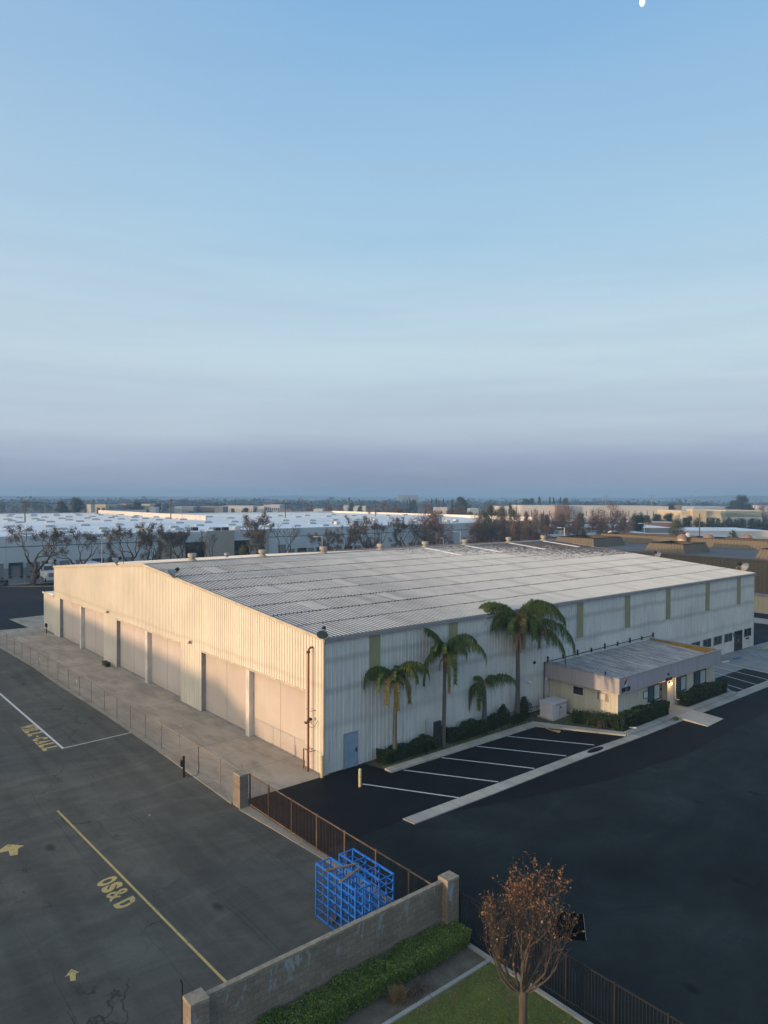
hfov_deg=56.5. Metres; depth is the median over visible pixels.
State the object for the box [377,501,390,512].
broadleaf tree
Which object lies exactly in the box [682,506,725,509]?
building
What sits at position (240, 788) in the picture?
block pillar
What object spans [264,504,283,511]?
building
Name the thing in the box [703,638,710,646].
window
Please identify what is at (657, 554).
flood light
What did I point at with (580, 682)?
office annex
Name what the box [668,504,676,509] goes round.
broadleaf tree
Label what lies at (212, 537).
street tree
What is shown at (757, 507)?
building
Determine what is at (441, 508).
building
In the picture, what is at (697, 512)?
building
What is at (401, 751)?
hedge
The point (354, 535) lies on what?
street tree
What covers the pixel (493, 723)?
shrub
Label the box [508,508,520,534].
broadleaf tree
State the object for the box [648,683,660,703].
window
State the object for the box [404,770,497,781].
parking stripe
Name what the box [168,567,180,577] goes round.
flood light
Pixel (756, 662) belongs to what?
concrete pad
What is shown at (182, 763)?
keypad post
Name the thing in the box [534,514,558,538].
street tree
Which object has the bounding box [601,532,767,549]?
roof screen
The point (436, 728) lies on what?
meter panel
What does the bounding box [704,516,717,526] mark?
broadleaf tree
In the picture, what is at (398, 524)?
street tree
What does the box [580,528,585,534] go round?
broadleaf tree
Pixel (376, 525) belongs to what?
street tree
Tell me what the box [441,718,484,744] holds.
shrub
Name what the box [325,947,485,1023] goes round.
lawn strip soil
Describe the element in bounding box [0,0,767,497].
sky
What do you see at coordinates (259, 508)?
building
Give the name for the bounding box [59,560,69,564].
dock door
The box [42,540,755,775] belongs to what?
warehouse
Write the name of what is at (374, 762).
planter bed
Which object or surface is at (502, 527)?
broadleaf tree
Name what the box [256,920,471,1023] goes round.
hedge
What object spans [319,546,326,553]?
roof vent
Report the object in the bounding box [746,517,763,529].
broadleaf tree
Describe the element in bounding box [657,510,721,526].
building
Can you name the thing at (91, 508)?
building
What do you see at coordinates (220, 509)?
building
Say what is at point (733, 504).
broadleaf tree
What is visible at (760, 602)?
shed
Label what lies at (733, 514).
building
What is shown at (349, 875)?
timber plank
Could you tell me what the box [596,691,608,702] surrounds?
window
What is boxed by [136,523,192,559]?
street tree
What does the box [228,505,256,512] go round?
building
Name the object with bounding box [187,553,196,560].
roof vent
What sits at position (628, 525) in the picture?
broadleaf tree
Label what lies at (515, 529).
broadleaf tree
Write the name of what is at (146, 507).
building
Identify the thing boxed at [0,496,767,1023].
ground
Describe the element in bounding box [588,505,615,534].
broadleaf tree
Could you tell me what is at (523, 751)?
parking stripe
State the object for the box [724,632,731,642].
window
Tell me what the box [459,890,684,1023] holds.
iron fence
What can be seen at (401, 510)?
broadleaf tree
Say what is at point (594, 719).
hedge
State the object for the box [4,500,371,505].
power line
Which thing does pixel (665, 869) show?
parking lot
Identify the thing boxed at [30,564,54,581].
truck
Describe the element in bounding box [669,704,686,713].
entrance path
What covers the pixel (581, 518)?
broadleaf tree
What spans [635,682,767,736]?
gutter
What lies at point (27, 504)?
broadleaf tree
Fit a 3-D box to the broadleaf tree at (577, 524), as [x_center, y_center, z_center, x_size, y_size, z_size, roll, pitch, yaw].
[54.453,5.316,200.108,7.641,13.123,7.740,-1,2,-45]
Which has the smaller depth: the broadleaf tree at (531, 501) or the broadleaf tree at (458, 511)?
the broadleaf tree at (458, 511)
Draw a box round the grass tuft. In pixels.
[384,981,410,1008]
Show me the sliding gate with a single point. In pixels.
(267, 800)
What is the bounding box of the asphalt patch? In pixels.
[587,747,603,752]
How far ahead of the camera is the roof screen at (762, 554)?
102.82 m
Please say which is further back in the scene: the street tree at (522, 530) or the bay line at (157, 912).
the street tree at (522, 530)
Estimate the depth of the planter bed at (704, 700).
56.35 m
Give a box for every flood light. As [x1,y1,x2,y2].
[48,559,57,565]
[112,556,123,564]
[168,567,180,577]
[317,626,327,638]
[653,551,660,556]
[736,561,748,570]
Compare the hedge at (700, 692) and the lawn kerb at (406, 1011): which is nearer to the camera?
the lawn kerb at (406, 1011)
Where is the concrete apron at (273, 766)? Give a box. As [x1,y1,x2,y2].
[0,615,328,797]
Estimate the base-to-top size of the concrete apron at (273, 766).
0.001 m
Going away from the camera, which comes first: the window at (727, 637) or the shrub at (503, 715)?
the shrub at (503, 715)
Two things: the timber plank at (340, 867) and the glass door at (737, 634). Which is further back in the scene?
the glass door at (737, 634)
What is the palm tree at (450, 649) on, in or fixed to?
on the planter bed at (374, 762)
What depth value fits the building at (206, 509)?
480.07 m
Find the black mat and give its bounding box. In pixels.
[553,911,585,940]
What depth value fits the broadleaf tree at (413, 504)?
499.51 m
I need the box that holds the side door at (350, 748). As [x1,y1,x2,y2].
[343,730,357,769]
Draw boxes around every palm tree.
[363,661,429,759]
[422,628,487,746]
[469,673,519,722]
[479,598,575,713]
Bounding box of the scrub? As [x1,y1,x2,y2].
[1,503,767,524]
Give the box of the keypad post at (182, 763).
[180,756,184,776]
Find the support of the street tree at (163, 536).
on the truck apron at (50, 583)
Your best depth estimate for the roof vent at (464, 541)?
86.31 m
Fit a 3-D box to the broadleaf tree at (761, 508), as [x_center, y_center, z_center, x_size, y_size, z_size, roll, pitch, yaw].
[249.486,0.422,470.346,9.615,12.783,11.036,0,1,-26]
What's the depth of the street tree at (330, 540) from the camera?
163.06 m
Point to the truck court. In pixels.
(29, 582)
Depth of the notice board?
52.09 m
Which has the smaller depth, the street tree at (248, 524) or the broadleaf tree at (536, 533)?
the street tree at (248, 524)
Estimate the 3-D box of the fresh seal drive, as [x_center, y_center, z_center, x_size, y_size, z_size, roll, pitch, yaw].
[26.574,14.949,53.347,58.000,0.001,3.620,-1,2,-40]
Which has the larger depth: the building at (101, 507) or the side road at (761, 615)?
the building at (101, 507)
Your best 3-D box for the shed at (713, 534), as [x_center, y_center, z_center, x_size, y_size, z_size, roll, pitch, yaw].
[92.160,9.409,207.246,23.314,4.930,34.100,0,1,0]
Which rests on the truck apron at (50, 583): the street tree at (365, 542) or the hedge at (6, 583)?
the street tree at (365, 542)
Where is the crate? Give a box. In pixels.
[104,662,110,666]
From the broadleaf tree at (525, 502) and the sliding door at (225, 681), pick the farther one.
the broadleaf tree at (525, 502)
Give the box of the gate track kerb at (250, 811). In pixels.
[239,806,391,902]
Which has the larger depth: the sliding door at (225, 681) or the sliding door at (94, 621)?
the sliding door at (94, 621)
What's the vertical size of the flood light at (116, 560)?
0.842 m
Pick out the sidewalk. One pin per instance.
(650, 724)
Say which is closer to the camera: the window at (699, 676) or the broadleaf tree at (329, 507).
the window at (699, 676)
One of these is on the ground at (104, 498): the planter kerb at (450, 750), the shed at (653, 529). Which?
the shed at (653, 529)
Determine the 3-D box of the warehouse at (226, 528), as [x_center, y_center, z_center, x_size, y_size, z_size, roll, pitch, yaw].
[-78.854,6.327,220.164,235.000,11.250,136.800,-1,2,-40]
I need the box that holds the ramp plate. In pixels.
[676,710,722,726]
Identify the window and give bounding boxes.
[573,685,583,695]
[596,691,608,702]
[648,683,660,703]
[676,675,686,693]
[694,668,705,687]
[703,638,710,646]
[713,635,721,645]
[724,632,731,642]
[744,627,750,636]
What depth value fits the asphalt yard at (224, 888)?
29.89 m
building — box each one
[87,504,94,512]
[95,504,117,512]
[109,506,123,509]
[118,504,134,509]
[142,504,154,511]
[149,507,158,512]
[175,506,187,512]
[182,507,197,512]
[197,506,215,512]
[214,506,227,512]
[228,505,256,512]
[257,506,264,511]
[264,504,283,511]
[278,510,294,511]
[353,506,365,511]
[433,507,446,513]
[467,508,478,514]
[493,506,518,515]
[511,505,668,519]
[511,539,767,593]
[553,505,568,519]
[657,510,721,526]
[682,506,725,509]
[686,509,706,526]
[707,509,761,528]
[751,505,767,513]
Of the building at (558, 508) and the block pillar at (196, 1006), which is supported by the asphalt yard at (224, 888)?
the block pillar at (196, 1006)
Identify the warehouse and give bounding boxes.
[0,510,544,583]
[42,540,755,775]
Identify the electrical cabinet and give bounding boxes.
[537,696,569,720]
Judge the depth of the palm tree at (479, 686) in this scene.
48.56 m
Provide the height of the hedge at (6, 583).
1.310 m
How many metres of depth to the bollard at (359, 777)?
39.17 m
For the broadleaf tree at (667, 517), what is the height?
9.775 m
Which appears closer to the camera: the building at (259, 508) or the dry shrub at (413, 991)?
the dry shrub at (413, 991)
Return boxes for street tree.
[2,523,75,584]
[40,525,118,564]
[106,520,156,561]
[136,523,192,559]
[136,530,191,560]
[153,527,207,559]
[200,530,217,556]
[240,509,270,553]
[244,521,274,554]
[270,523,302,552]
[306,524,342,549]
[320,523,356,549]
[344,513,381,547]
[346,522,375,548]
[348,517,401,547]
[391,516,413,545]
[411,519,422,545]
[425,521,447,544]
[461,522,489,542]
[480,520,508,542]
[509,522,534,540]
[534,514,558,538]
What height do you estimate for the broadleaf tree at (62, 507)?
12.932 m
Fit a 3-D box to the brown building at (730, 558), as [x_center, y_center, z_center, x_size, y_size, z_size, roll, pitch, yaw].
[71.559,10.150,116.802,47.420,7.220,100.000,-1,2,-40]
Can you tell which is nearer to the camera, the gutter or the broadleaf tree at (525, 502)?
the gutter
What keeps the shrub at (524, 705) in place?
on the planter bed at (374, 762)
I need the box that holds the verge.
[0,585,53,586]
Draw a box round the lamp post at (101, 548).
[97,537,106,562]
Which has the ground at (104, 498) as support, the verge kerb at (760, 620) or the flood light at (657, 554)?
the verge kerb at (760, 620)
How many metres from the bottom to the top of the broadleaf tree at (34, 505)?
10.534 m
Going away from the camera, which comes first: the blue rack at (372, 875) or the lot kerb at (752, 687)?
the blue rack at (372, 875)
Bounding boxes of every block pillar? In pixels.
[183,987,209,1023]
[233,769,248,808]
[438,870,458,939]
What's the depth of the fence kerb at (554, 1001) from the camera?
22.80 m
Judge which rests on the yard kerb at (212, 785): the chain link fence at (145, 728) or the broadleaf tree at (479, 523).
the chain link fence at (145, 728)
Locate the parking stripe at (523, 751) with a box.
[477,746,565,755]
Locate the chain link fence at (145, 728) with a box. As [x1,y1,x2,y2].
[0,630,238,792]
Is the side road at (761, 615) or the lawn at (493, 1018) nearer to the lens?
the lawn at (493, 1018)
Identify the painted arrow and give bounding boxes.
[0,844,22,855]
[65,969,77,980]
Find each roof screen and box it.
[556,535,624,546]
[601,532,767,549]
[645,541,709,553]
[755,548,767,559]
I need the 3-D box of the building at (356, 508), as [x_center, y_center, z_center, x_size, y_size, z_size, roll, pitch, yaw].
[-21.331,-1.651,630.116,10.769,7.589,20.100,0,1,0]
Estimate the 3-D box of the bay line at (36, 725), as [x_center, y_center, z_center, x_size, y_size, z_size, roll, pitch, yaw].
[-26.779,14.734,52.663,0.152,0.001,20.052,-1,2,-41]
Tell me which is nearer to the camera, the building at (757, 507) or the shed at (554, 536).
the shed at (554, 536)
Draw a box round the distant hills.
[0,496,767,500]
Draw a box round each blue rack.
[315,857,370,929]
[338,848,393,918]
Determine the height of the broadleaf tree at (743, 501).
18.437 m
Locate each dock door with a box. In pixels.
[0,564,3,578]
[8,562,22,578]
[26,562,39,577]
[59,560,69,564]
[92,558,103,562]
[298,548,306,551]
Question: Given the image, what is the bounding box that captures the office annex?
[544,638,720,722]
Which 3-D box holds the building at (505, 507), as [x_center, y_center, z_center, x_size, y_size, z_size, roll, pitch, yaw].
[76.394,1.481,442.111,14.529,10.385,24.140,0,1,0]
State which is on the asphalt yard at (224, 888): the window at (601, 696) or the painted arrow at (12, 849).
the painted arrow at (12, 849)
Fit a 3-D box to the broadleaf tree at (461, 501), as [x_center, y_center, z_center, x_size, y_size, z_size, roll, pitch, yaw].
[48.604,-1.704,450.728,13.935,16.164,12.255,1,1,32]
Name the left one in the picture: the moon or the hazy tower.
the hazy tower
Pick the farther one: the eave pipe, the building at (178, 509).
the building at (178, 509)
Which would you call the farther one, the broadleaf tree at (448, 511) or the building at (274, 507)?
the building at (274, 507)
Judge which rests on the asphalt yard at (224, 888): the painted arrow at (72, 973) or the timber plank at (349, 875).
the painted arrow at (72, 973)
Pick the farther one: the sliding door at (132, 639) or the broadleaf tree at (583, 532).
the broadleaf tree at (583, 532)
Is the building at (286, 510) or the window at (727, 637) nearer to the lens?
the window at (727, 637)
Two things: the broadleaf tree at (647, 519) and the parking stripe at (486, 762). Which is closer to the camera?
the parking stripe at (486, 762)
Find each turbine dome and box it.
[677,534,687,540]
[703,534,713,537]
[741,534,751,537]
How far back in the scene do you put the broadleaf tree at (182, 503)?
898.53 m
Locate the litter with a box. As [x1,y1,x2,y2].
[330,915,337,922]
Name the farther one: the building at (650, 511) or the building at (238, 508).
the building at (238, 508)
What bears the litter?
on the asphalt yard at (224, 888)
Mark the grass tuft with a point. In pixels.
(395, 994)
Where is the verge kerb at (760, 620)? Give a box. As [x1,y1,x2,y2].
[754,618,767,624]
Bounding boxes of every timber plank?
[325,862,357,871]
[339,867,360,882]
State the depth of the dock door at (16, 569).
137.99 m
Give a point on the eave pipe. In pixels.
(629, 641)
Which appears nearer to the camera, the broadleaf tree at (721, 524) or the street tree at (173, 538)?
the street tree at (173, 538)
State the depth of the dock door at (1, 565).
136.44 m
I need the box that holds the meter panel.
[433,720,440,747]
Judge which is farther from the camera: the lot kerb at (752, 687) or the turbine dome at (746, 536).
the turbine dome at (746, 536)
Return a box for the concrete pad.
[714,642,767,690]
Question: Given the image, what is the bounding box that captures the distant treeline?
[0,496,767,509]
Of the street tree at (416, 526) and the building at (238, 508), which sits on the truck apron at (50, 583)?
the street tree at (416, 526)
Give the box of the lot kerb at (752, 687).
[738,680,767,693]
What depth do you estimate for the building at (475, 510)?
420.08 m
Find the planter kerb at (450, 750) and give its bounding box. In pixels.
[385,721,625,772]
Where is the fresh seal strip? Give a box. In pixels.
[251,727,617,850]
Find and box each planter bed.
[364,710,668,768]
[676,690,729,706]
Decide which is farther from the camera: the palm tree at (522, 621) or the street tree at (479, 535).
the street tree at (479, 535)
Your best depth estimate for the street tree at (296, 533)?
156.02 m
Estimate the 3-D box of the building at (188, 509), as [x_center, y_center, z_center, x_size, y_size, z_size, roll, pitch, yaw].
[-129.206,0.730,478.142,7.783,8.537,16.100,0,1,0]
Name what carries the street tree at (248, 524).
on the truck apron at (50, 583)
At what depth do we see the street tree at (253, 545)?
150.31 m
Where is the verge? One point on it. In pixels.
(31, 586)
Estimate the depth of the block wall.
22.51 m
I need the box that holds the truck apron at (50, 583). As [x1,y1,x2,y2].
[5,582,53,585]
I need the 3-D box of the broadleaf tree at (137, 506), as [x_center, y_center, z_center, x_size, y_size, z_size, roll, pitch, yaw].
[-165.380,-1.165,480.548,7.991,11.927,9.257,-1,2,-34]
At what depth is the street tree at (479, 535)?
182.85 m
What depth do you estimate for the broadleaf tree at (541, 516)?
214.88 m
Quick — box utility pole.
[24,500,25,521]
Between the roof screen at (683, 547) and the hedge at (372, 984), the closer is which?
the hedge at (372, 984)
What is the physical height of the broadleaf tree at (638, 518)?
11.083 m
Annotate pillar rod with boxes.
[180,979,182,1023]
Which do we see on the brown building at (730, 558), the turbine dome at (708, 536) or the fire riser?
the turbine dome at (708, 536)
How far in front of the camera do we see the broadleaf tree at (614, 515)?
215.22 m
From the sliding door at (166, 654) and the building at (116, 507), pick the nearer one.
the sliding door at (166, 654)
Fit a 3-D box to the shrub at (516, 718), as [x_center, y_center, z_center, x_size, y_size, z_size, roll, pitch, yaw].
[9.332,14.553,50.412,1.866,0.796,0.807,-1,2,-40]
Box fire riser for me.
[303,646,317,771]
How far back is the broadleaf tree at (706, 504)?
895.61 m
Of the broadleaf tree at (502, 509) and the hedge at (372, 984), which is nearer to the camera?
the hedge at (372, 984)
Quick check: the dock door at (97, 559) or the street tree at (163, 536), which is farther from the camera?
the dock door at (97, 559)
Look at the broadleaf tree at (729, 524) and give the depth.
289.43 m
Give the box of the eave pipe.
[543,632,653,698]
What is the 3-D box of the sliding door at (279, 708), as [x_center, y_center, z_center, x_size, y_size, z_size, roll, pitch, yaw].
[-6.504,12.751,45.071,0.075,4.420,6.660,-1,2,-40]
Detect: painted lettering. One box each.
[20,724,57,750]
[97,876,135,907]
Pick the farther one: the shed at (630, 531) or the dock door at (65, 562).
the shed at (630, 531)
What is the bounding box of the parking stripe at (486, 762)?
[442,757,533,768]
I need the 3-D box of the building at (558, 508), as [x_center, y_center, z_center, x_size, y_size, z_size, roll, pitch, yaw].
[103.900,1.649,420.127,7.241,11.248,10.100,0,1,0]
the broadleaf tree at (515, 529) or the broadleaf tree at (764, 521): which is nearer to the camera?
the broadleaf tree at (515, 529)
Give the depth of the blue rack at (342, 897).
26.55 m
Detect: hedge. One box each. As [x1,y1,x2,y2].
[0,580,8,585]
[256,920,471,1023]
[376,734,438,764]
[572,708,619,728]
[613,699,669,731]
[677,678,727,705]
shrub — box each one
[392,975,438,1010]
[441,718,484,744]
[479,719,488,733]
[487,712,501,729]
[496,704,511,725]
[508,713,527,724]
[520,696,532,716]
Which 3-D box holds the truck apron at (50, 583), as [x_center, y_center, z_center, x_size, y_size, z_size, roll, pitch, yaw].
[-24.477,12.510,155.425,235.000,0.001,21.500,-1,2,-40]
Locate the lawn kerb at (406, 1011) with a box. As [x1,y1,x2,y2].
[382,959,490,1023]
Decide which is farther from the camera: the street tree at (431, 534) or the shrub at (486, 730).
the street tree at (431, 534)
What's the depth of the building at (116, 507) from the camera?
456.71 m
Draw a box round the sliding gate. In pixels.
[249,773,431,900]
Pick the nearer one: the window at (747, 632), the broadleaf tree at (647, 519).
the window at (747, 632)
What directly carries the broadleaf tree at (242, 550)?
on the ground at (104, 498)
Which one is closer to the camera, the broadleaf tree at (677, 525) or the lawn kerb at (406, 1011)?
the lawn kerb at (406, 1011)
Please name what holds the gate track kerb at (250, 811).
on the asphalt yard at (224, 888)
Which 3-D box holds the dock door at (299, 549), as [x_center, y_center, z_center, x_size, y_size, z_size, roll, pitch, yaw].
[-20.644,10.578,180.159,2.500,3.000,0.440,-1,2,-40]
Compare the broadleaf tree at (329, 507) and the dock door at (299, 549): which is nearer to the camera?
the dock door at (299, 549)
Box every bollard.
[320,755,323,778]
[358,768,361,787]
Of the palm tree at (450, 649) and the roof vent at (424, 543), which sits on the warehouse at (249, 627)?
the roof vent at (424, 543)
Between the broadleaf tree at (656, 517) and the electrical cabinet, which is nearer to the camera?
the electrical cabinet
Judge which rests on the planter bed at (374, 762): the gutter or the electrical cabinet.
the electrical cabinet
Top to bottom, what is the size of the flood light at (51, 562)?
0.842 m
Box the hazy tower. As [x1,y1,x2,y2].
[398,495,418,502]
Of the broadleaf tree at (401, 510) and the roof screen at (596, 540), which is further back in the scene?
the broadleaf tree at (401, 510)
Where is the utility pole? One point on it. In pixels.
(24, 512)
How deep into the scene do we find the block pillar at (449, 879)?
25.83 m
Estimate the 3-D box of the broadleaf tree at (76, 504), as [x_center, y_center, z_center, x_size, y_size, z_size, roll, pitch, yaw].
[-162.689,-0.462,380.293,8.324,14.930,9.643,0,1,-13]
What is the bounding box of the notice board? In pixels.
[643,691,647,698]
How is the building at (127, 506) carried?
on the ground at (104, 498)
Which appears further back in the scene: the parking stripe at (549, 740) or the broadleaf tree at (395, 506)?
the broadleaf tree at (395, 506)
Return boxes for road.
[0,587,53,629]
[754,612,767,618]
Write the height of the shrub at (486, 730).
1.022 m
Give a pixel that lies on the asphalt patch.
(596, 749)
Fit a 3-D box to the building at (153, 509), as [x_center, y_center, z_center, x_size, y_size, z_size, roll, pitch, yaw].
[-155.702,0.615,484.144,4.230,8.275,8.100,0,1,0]
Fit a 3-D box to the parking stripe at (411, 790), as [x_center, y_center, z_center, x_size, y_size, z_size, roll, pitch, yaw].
[1.384,15.151,38.838,5.452,0.001,0.110,1,1,19]
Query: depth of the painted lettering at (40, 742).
46.91 m
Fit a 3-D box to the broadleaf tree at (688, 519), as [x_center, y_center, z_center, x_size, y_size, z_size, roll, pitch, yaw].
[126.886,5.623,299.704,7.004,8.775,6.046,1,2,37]
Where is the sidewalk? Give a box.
[624,691,737,735]
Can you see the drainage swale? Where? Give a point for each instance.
(432, 812)
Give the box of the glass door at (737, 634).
[734,630,742,651]
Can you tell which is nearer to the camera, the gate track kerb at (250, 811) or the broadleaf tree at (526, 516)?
the gate track kerb at (250, 811)
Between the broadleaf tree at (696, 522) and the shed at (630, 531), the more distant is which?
the broadleaf tree at (696, 522)
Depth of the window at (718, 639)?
71.89 m
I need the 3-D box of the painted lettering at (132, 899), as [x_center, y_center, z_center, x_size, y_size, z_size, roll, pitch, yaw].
[-10.811,15.324,28.815,0.860,0.001,2.590,-1,2,-40]
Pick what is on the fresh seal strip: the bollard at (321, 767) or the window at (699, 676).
the bollard at (321, 767)
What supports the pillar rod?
attached to the block pillar at (196, 1006)
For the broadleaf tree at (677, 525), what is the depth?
204.77 m
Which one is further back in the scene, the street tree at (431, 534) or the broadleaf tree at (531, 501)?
the broadleaf tree at (531, 501)
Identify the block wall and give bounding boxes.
[205,880,441,1023]
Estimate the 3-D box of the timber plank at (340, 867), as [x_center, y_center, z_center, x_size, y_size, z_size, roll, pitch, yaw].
[-1.604,13.345,26.846,1.286,0.040,0.110,0,1,-25]
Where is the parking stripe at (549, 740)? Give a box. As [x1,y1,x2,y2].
[508,736,591,744]
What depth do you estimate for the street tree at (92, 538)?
130.87 m
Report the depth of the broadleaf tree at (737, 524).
279.69 m
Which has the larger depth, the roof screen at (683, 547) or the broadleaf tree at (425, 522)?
the broadleaf tree at (425, 522)
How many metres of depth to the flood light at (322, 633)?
40.24 m
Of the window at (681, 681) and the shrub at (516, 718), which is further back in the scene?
the window at (681, 681)
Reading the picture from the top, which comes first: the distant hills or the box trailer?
the distant hills
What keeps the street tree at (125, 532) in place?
on the truck apron at (50, 583)
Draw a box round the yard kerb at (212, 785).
[0,643,232,803]
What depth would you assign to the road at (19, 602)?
104.29 m
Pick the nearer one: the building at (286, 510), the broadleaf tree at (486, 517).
the broadleaf tree at (486, 517)
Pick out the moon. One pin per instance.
(642, 3)
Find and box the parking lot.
[249,623,767,1023]
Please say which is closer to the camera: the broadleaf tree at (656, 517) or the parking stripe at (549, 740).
the parking stripe at (549, 740)
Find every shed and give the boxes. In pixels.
[524,530,598,539]
[549,524,670,532]
[550,520,673,526]
[593,530,650,533]
[651,533,761,538]
[671,527,767,538]
[754,593,767,613]
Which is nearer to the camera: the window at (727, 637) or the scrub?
the window at (727, 637)
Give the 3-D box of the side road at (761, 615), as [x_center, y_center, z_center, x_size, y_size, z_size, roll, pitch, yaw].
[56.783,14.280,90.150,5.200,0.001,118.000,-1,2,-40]
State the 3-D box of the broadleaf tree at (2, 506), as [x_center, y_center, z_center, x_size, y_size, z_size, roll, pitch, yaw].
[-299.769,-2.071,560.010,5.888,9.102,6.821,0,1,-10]
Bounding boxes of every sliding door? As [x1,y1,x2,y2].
[63,600,79,645]
[85,608,103,657]
[120,622,144,678]
[152,634,180,696]
[206,654,245,730]
[254,672,304,760]
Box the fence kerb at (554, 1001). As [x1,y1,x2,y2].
[466,943,592,1023]
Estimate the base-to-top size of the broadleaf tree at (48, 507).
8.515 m
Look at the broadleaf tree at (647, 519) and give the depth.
288.81 m
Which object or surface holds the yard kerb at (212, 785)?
on the ground at (104, 498)
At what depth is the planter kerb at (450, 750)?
47.13 m
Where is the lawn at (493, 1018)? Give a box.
[392,963,582,1023]
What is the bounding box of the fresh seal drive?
[449,689,767,812]
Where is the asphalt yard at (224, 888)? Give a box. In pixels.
[0,649,389,1023]
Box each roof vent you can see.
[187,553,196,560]
[258,549,266,556]
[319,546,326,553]
[376,544,383,549]
[422,541,428,547]
[461,539,467,544]
[506,537,511,542]
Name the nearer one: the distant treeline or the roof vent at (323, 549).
the roof vent at (323, 549)
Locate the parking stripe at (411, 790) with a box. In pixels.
[364,784,458,797]
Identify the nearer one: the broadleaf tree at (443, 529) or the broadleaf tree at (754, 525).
the broadleaf tree at (443, 529)
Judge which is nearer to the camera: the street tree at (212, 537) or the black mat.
the black mat
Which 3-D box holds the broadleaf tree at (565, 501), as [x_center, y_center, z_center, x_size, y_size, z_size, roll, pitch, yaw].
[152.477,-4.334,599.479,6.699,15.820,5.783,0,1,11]
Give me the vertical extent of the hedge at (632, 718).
1.246 m
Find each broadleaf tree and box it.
[0,504,5,513]
[21,501,31,512]
[31,502,37,510]
[43,504,52,511]
[53,501,71,512]
[70,497,86,512]
[132,502,143,509]
[176,502,188,505]
[238,544,247,554]
[325,504,333,510]
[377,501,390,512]
[390,503,396,512]
[392,507,405,512]
[407,499,442,540]
[409,499,417,512]
[427,508,454,544]
[445,509,453,514]
[452,497,470,514]
[454,504,466,514]
[463,512,490,542]
[477,509,488,540]
[483,503,500,538]
[489,510,518,541]
[492,505,506,533]
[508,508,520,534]
[508,511,529,540]
[520,499,531,504]
[520,511,531,539]
[521,511,551,539]
[528,498,535,504]
[537,513,546,532]
[542,510,563,533]
[556,503,579,532]
[562,498,568,504]
[563,508,588,535]
[574,513,585,523]
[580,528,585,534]
[585,509,598,532]
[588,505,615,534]
[599,500,627,532]
[612,510,634,532]
[629,513,645,531]
[643,515,651,524]
[652,513,664,521]
[662,513,673,521]
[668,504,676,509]
[668,518,688,534]
[683,515,691,526]
[691,516,705,526]
[698,502,714,505]
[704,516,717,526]
[717,518,725,526]
[722,517,735,526]
[726,500,744,509]
[732,517,748,528]
[736,495,749,509]
[744,504,754,509]
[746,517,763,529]
[758,503,767,518]
[759,517,767,529]
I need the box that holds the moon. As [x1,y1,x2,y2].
[639,0,644,6]
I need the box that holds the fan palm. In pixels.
[728,530,739,537]
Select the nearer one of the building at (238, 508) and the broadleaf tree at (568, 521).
the broadleaf tree at (568, 521)
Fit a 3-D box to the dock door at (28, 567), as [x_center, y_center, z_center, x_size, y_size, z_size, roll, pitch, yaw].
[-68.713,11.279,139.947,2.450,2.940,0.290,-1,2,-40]
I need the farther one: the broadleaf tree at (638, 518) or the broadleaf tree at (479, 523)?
the broadleaf tree at (638, 518)
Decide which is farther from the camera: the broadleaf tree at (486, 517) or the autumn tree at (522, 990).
the broadleaf tree at (486, 517)
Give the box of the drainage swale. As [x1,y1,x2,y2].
[403,734,641,824]
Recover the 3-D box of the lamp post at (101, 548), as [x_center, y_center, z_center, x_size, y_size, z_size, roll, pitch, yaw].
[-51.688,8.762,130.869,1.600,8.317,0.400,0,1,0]
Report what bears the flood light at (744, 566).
attached to the warehouse at (249, 627)
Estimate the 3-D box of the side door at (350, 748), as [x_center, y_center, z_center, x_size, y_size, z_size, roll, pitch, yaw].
[-1.945,14.031,42.087,1.030,2.090,0.100,-1,2,-40]
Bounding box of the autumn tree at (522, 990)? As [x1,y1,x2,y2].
[471,851,584,1023]
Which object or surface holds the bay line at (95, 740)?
on the asphalt yard at (224, 888)
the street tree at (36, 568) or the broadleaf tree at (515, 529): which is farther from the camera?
the broadleaf tree at (515, 529)
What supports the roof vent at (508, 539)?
on the warehouse at (249, 627)
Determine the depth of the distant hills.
5209.90 m
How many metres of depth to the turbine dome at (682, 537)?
130.51 m
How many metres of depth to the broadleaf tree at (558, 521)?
209.31 m
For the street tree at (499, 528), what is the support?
on the road at (19, 602)
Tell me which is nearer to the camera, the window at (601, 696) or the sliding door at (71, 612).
the window at (601, 696)
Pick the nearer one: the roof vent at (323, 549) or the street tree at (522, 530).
the roof vent at (323, 549)
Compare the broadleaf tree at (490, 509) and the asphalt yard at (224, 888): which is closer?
the asphalt yard at (224, 888)
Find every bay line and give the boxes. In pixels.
[0,693,63,748]
[57,810,225,981]
[62,733,127,748]
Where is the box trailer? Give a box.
[80,561,100,563]
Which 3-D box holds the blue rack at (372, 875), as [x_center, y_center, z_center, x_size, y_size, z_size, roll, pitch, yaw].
[-0.699,14.395,27.201,0.724,2.057,2.500,-1,2,-40]
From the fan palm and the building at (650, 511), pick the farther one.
the building at (650, 511)
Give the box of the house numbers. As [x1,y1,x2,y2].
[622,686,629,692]
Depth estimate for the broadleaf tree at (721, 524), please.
279.39 m
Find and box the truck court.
[0,580,53,584]
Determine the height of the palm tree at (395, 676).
6.052 m
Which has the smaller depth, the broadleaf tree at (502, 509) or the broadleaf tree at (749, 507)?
the broadleaf tree at (502, 509)
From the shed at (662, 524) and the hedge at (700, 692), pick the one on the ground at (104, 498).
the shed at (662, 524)

